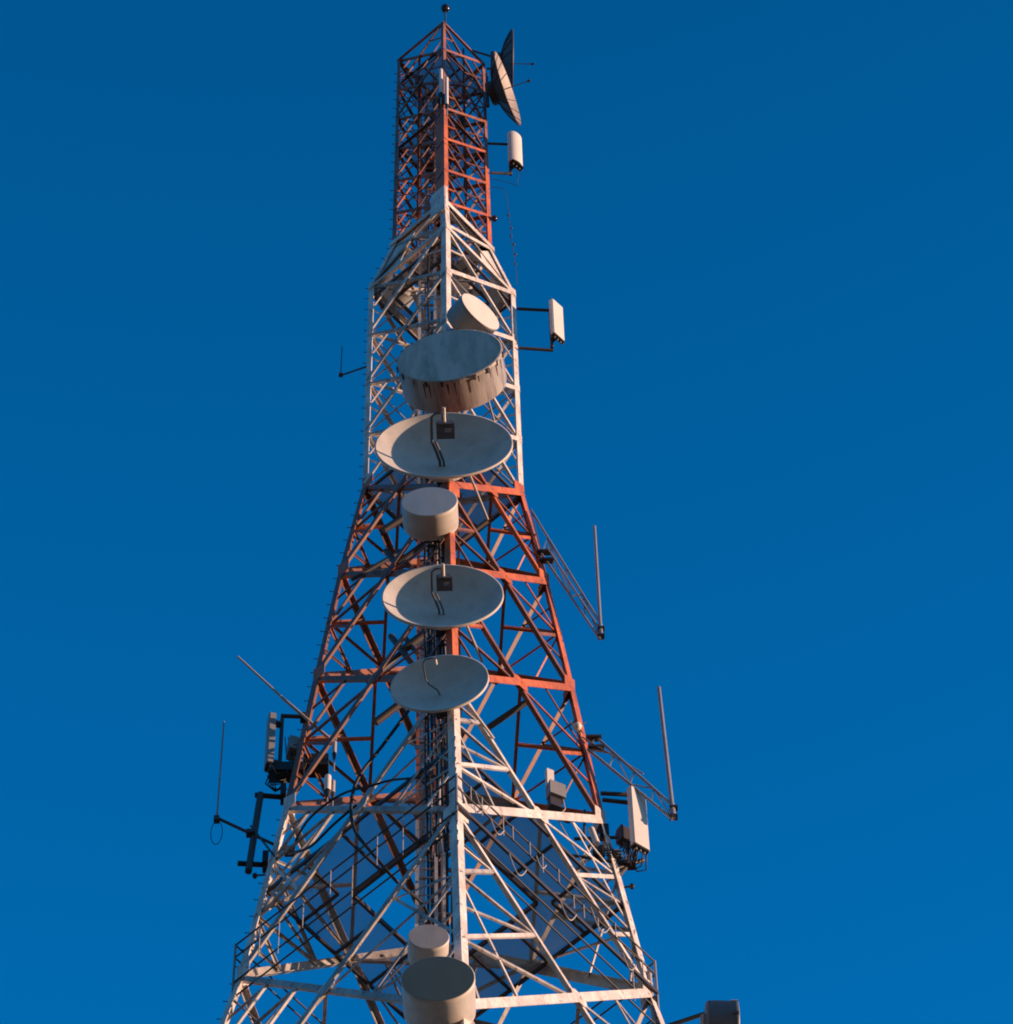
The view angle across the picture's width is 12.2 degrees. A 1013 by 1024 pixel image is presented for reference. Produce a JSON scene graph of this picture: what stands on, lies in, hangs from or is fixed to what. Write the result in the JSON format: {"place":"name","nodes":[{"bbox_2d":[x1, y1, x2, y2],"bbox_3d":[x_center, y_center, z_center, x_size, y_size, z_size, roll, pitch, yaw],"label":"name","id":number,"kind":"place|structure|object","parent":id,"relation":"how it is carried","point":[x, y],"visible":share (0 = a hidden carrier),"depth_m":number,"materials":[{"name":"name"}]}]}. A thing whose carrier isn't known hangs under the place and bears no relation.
{"place":"outdoors","nodes":[
{"label":"outdoors","id":0,"kind":"place"},
{"bbox_2d":[0,0,1012,1023],"label":"sky","id":1,"kind":"structure","parent":0,"point":[773,239],"materials":[{"name":"blue"}]},
{"label":"ground","id":2,"kind":"structure","parent":0,"visible":0},
{"bbox_2d":[217,21,664,1023],"bbox_3d":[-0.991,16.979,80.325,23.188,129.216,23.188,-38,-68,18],"label":"lattice tower","id":3,"kind":"structure","parent":2,"relation":"on","point":[427,737],"depth_m":102.94,"materials":[{"name":"metal"}]},
{"bbox_2d":[210,721,294,859],"bbox_3d":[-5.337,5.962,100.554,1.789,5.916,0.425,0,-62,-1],"label":"whip antenna","id":4,"kind":"object","parent":3,"relation":"attached to","point":[249,832],"visible":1,"depth_m":99.36,"materials":[{"name":"metal"}]},
{"bbox_2d":[252,873,265,878],"bbox_3d":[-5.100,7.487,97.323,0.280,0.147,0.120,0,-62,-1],"label":"obstruction lamp","id":5,"kind":"object","parent":3,"relation":"attached to","point":[255,875],"visible":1,"depth_m":97.29,"materials":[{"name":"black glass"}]},
{"bbox_2d":[237,783,286,874],"bbox_3d":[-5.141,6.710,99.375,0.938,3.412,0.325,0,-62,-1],"label":"pipe frame","id":6,"kind":"object","parent":3,"relation":"attached to","point":[249,863],"visible":1,"depth_m":98.92,"materials":[{"name":"metal"}]},
{"bbox_2d":[237,656,329,737],"bbox_3d":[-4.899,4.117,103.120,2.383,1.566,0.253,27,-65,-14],"label":"rod antenna","id":7,"kind":"object","parent":3,"relation":"attached to","point":[303,717],"visible":0.81,"depth_m":102.99,"materials":[{"name":"metal"}]},
{"bbox_2d":[264,712,305,784],"bbox_3d":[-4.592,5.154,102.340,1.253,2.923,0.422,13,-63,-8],"label":"sector antenna","id":8,"kind":"object","parent":3,"relation":"attached to","point":[272,724],"visible":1,"depth_m":102.23,"materials":[{"name":"white plastic"}]},
{"bbox_2d":[265,737,328,791],"bbox_3d":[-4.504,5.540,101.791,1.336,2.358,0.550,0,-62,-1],"label":"equipment box","id":9,"kind":"object","parent":3,"relation":"attached to","point":[322,767],"visible":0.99,"depth_m":101.47,"materials":[{"name":"black metal"}]},
{"bbox_2d":[288,804,357,854],"bbox_3d":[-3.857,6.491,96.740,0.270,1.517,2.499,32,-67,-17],"label":"draped cable","id":10,"kind":"object","parent":3,"relation":"hanging from","point":[323,834],"visible":1,"depth_m":95.94,"materials":[{"name":"black rubber"}]},
{"bbox_2d":[324,774,330,805],"bbox_3d":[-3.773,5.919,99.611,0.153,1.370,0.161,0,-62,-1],"label":"stub antenna","id":11,"kind":"object","parent":3,"relation":"attached to","point":[327,787],"visible":0.89,"depth_m":99.72,"materials":[{"name":"white plastic"}]},
{"bbox_2d":[331,779,334,805],"bbox_3d":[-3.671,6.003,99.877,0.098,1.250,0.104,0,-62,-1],"label":"stub antenna","id":12,"kind":"object","parent":3,"relation":"attached to","point":[333,788],"visible":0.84,"depth_m":100.03,"materials":[{"name":"white plastic"}]},
{"bbox_2d":[332,737,336,772],"bbox_3d":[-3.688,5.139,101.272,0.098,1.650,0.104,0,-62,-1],"label":"stub antenna","id":13,"kind":"object","parent":3,"relation":"attached to","point":[334,749],"visible":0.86,"depth_m":101.20,"materials":[{"name":"white plastic"}]},
{"bbox_2d":[339,347,365,376],"bbox_3d":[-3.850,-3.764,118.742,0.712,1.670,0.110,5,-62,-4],"label":"whip antenna","id":14,"kind":"object","parent":3,"relation":"attached to","point":[341,374],"visible":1,"depth_m":118.31,"materials":[{"name":"metal"}]},
{"bbox_2d":[292,775,443,850],"bbox_3d":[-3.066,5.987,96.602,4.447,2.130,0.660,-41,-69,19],"label":"draped cable","id":15,"kind":"object","parent":3,"relation":"hanging from","point":[341,794],"visible":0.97,"depth_m":96.79,"materials":[{"name":"black rubber"}]},
{"bbox_2d":[349,710,431,924],"bbox_3d":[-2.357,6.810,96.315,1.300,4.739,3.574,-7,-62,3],"label":"draped cable","id":16,"kind":"object","parent":3,"relation":"hanging from","point":[357,835],"visible":0.89,"depth_m":95.54,"materials":[{"name":"black rubber"}]},
{"bbox_2d":[392,271,416,309],"bbox_3d":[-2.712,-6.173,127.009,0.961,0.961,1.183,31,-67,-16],"label":"drum antenna","id":17,"kind":"object","parent":3,"relation":"attached to","point":[405,297],"visible":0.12,"depth_m":126.80,"materials":[{"name":"plastic"}]},
{"bbox_2d":[412,250,436,286],"bbox_3d":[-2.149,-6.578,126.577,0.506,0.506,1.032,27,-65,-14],"label":"drum antenna","id":18,"kind":"object","parent":3,"relation":"attached to","point":[413,274],"visible":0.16,"depth_m":126.53,"materials":[{"name":"fabric"}]},
{"bbox_2d":[408,924,448,964],"bbox_3d":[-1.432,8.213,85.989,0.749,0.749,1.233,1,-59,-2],"label":"drum antenna","id":19,"kind":"object","parent":3,"relation":"attached to","point":[426,940],"visible":0.74,"depth_m":85.59,"materials":[{"name":"plastic"}]},
{"bbox_2d":[401,487,458,560],"bbox_3d":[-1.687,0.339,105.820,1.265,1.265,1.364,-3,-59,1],"label":"drum antenna","id":20,"kind":"object","parent":3,"relation":"attached to","point":[430,516],"visible":1,"depth_m":105.29,"materials":[{"name":"plastic"}]},
{"bbox_2d":[401,956,475,1023],"bbox_3d":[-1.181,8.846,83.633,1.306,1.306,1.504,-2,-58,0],"label":"drum antenna","id":21,"kind":"object","parent":3,"relation":"attached to","point":[438,990],"visible":1,"depth_m":83.07,"materials":[{"name":"plastic"}]},
{"bbox_2d":[439,68,442,104],"bbox_3d":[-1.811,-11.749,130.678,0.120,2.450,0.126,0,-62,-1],"label":"stub antenna","id":22,"kind":"object","parent":3,"relation":"attached to","point":[440,82],"visible":1,"depth_m":130.72,"materials":[{"name":"white plastic"}]},
{"bbox_2d":[401,48,481,112],"bbox_3d":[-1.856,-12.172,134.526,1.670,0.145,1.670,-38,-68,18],"label":"service platform","id":23,"kind":"structure","parent":3,"relation":"attached to","point":[433,75],"depth_m":134.49,"materials":[{"name":"silver metal"}]},
{"bbox_2d":[399,115,483,181],"bbox_3d":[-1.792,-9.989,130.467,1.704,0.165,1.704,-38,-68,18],"label":"service platform","id":24,"kind":"structure","parent":3,"relation":"attached to","point":[428,137],"depth_m":130.40,"materials":[{"name":"silver metal"}]},
{"bbox_2d":[381,563,503,661],"bbox_3d":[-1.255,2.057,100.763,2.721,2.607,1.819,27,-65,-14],"label":"dish antenna","id":25,"kind":"object","parent":3,"relation":"attached to","point":[441,598],"visible":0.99,"depth_m":100.96,"materials":[{"name":"paint"}]},
{"bbox_2d":[390,655,494,738],"bbox_3d":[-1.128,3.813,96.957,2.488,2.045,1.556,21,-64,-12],"label":"dish antenna","id":26,"kind":"object","parent":3,"relation":"attached to","point":[440,686],"visible":0.99,"depth_m":97.04,"materials":[{"name":"paint"}]},
{"bbox_2d":[374,239,510,340],"bbox_3d":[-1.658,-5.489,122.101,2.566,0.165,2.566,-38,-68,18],"label":"service platform","id":27,"kind":"structure","parent":3,"relation":"attached to","point":[475,286],"depth_m":121.92,"materials":[{"name":"silver metal"}]},
{"bbox_2d":[366,468,520,562],"bbox_3d":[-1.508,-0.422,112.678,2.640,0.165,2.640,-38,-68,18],"label":"service platform","id":28,"kind":"structure","parent":3,"relation":"attached to","point":[390,472],"depth_m":112.78,"materials":[{"name":"silver metal"}]},
{"bbox_2d":[375,407,512,519],"bbox_3d":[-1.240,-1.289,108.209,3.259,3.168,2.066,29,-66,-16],"label":"dish antenna","id":29,"kind":"object","parent":3,"relation":"attached to","point":[440,448],"visible":1,"depth_m":108.53,"materials":[{"name":"paint"}]},
{"bbox_2d":[266,748,623,1020],"bbox_3d":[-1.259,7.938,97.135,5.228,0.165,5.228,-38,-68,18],"label":"service platform","id":30,"kind":"structure","parent":3,"relation":"attached to","point":[528,948],"depth_m":97.13,"materials":[{"name":"silver metal"}]},
{"bbox_2d":[230,773,659,1023],"bbox_3d":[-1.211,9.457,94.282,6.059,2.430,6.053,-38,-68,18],"label":"guard frame","id":31,"kind":"object","parent":3,"relation":"attached to","point":[543,885],"visible":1,"depth_m":93.53,"materials":[{"name":"metal"}]},
{"bbox_2d":[441,4,449,22],"bbox_3d":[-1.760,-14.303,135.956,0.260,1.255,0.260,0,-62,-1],"label":"obstruction lamp","id":32,"kind":"object","parent":3,"relation":"on","point":[445,8],"visible":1,"depth_m":136.25,"materials":[{"name":"black glass"}]},
{"bbox_2d":[445,77,448,116],"bbox_3d":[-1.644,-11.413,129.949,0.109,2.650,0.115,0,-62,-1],"label":"stub antenna","id":33,"kind":"object","parent":3,"relation":"attached to","point":[446,95],"visible":1,"depth_m":129.86,"materials":[{"name":"white plastic"}]},
{"bbox_2d":[396,329,506,420],"bbox_3d":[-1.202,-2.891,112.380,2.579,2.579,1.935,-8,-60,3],"label":"drum antenna","id":34,"kind":"object","parent":3,"relation":"attached to","point":[456,371],"visible":0.98,"depth_m":111.47,"materials":[{"name":"metal"}]},
{"bbox_2d":[436,257,477,288],"bbox_3d":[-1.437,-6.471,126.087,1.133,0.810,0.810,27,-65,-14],"label":"drum antenna","id":35,"kind":"object","parent":3,"relation":"attached to","point":[465,285],"visible":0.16,"depth_m":125.89,"materials":[{"name":"plastic"}]},
{"bbox_2d":[447,293,498,334],"bbox_3d":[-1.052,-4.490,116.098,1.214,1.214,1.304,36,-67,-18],"label":"drum antenna","id":36,"kind":"object","parent":3,"relation":"attached to","point":[465,311],"visible":0.78,"depth_m":115.58,"materials":[{"name":"metal"}]},
{"bbox_2d":[490,215,497,221],"bbox_3d":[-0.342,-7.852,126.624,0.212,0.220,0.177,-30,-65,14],"label":"obstruction lamp","id":37,"kind":"object","parent":3,"relation":"attached to","point":[494,218],"visible":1,"depth_m":126.55,"materials":[{"name":"black glass"}]},
{"bbox_2d":[472,29,533,88],"bbox_3d":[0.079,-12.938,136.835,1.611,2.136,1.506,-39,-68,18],"label":"dish antenna","id":38,"kind":"object","parent":3,"relation":"attached to","point":[506,54],"visible":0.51,"depth_m":136.09,"materials":[{"name":"paint"}]},
{"bbox_2d":[488,131,523,175],"bbox_3d":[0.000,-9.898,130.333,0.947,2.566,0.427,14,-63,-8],"label":"sector antenna","id":39,"kind":"object","parent":3,"relation":"attached to","point":[514,142],"visible":1,"depth_m":130.20,"materials":[{"name":"white plastic"}]},
{"bbox_2d":[491,168,518,278],"bbox_3d":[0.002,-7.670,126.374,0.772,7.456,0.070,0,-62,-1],"label":"hanging wire","id":40,"kind":"object","parent":39,"relation":"hanging from","point":[515,254],"visible":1,"depth_m":126.68,"materials":[{"name":"metal"}]},
{"bbox_2d":[485,51,530,125],"bbox_3d":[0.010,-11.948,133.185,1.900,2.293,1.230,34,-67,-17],"label":"dish antenna","id":41,"kind":"object","parent":3,"relation":"attached to","point":[498,89],"visible":1,"depth_m":132.91,"materials":[{"name":"paint"}]},
{"bbox_2d":[517,299,564,351],"bbox_3d":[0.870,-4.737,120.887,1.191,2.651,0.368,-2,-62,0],"label":"sector antenna","id":42,"kind":"object","parent":3,"relation":"attached to","point":[554,310],"visible":1,"depth_m":120.85,"materials":[{"name":"white plastic"}]},
{"bbox_2d":[524,768,584,864],"bbox_3d":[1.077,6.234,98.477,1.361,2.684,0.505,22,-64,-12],"label":"radio box","id":43,"kind":"object","parent":3,"relation":"attached to","point":[555,794],"visible":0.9,"depth_m":98.58,"materials":[{"name":"metal"}]},
{"bbox_2d":[530,509,604,639],"bbox_3d":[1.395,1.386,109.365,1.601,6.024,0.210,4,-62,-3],"label":"whip antenna","id":44,"kind":"object","parent":3,"relation":"attached to","point":[548,561],"visible":1,"depth_m":109.16,"materials":[{"name":"metal"}]},
{"bbox_2d":[569,720,590,743],"bbox_3d":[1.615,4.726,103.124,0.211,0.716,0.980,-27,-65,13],"label":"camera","id":45,"kind":"object","parent":3,"relation":"attached to","point":[577,726],"visible":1,"depth_m":102.91,"materials":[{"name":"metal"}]},
{"bbox_2d":[572,809,635,869],"bbox_3d":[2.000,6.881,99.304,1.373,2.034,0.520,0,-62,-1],"label":"equipment cluster","id":46,"kind":"object","parent":3,"relation":"attached to","point":[615,853],"visible":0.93,"depth_m":98.91,"materials":[{"name":"metal"}]},
{"bbox_2d":[600,786,649,875],"bbox_3d":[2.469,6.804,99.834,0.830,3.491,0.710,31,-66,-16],"label":"sector antenna","id":47,"kind":"object","parent":3,"relation":"attached to","point":[636,833],"visible":1,"depth_m":100.01,"materials":[{"name":"white plastic"}]},
{"bbox_2d":[624,883,634,889],"bbox_3d":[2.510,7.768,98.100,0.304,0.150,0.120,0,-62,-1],"label":"obstruction lamp","id":48,"kind":"object","parent":3,"relation":"attached to","point":[631,886],"visible":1,"depth_m":98.06,"materials":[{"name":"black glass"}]},
{"bbox_2d":[582,686,677,820],"bbox_3d":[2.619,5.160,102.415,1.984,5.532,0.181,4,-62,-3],"label":"whip antenna","id":49,"kind":"object","parent":3,"relation":"attached to","point":[672,815],"visible":1,"depth_m":101.77,"materials":[{"name":"metal"}]},
{"bbox_2d":[647,970,659,1023],"bbox_3d":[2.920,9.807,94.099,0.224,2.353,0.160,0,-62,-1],"label":"upright pipe","id":50,"kind":"object","parent":3,"relation":"attached to","point":[652,1010],"visible":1,"depth_m":94.18,"materials":[{"name":"metal"}]},
{"bbox_2d":[668,1000,739,1023],"bbox_3d":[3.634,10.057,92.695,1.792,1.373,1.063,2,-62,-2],"label":"drum antenna","id":51,"kind":"object","parent":3,"relation":"attached to","point":[720,1012],"visible":1,"depth_m":92.34,"materials":[{"name":"metal"}]}
]}

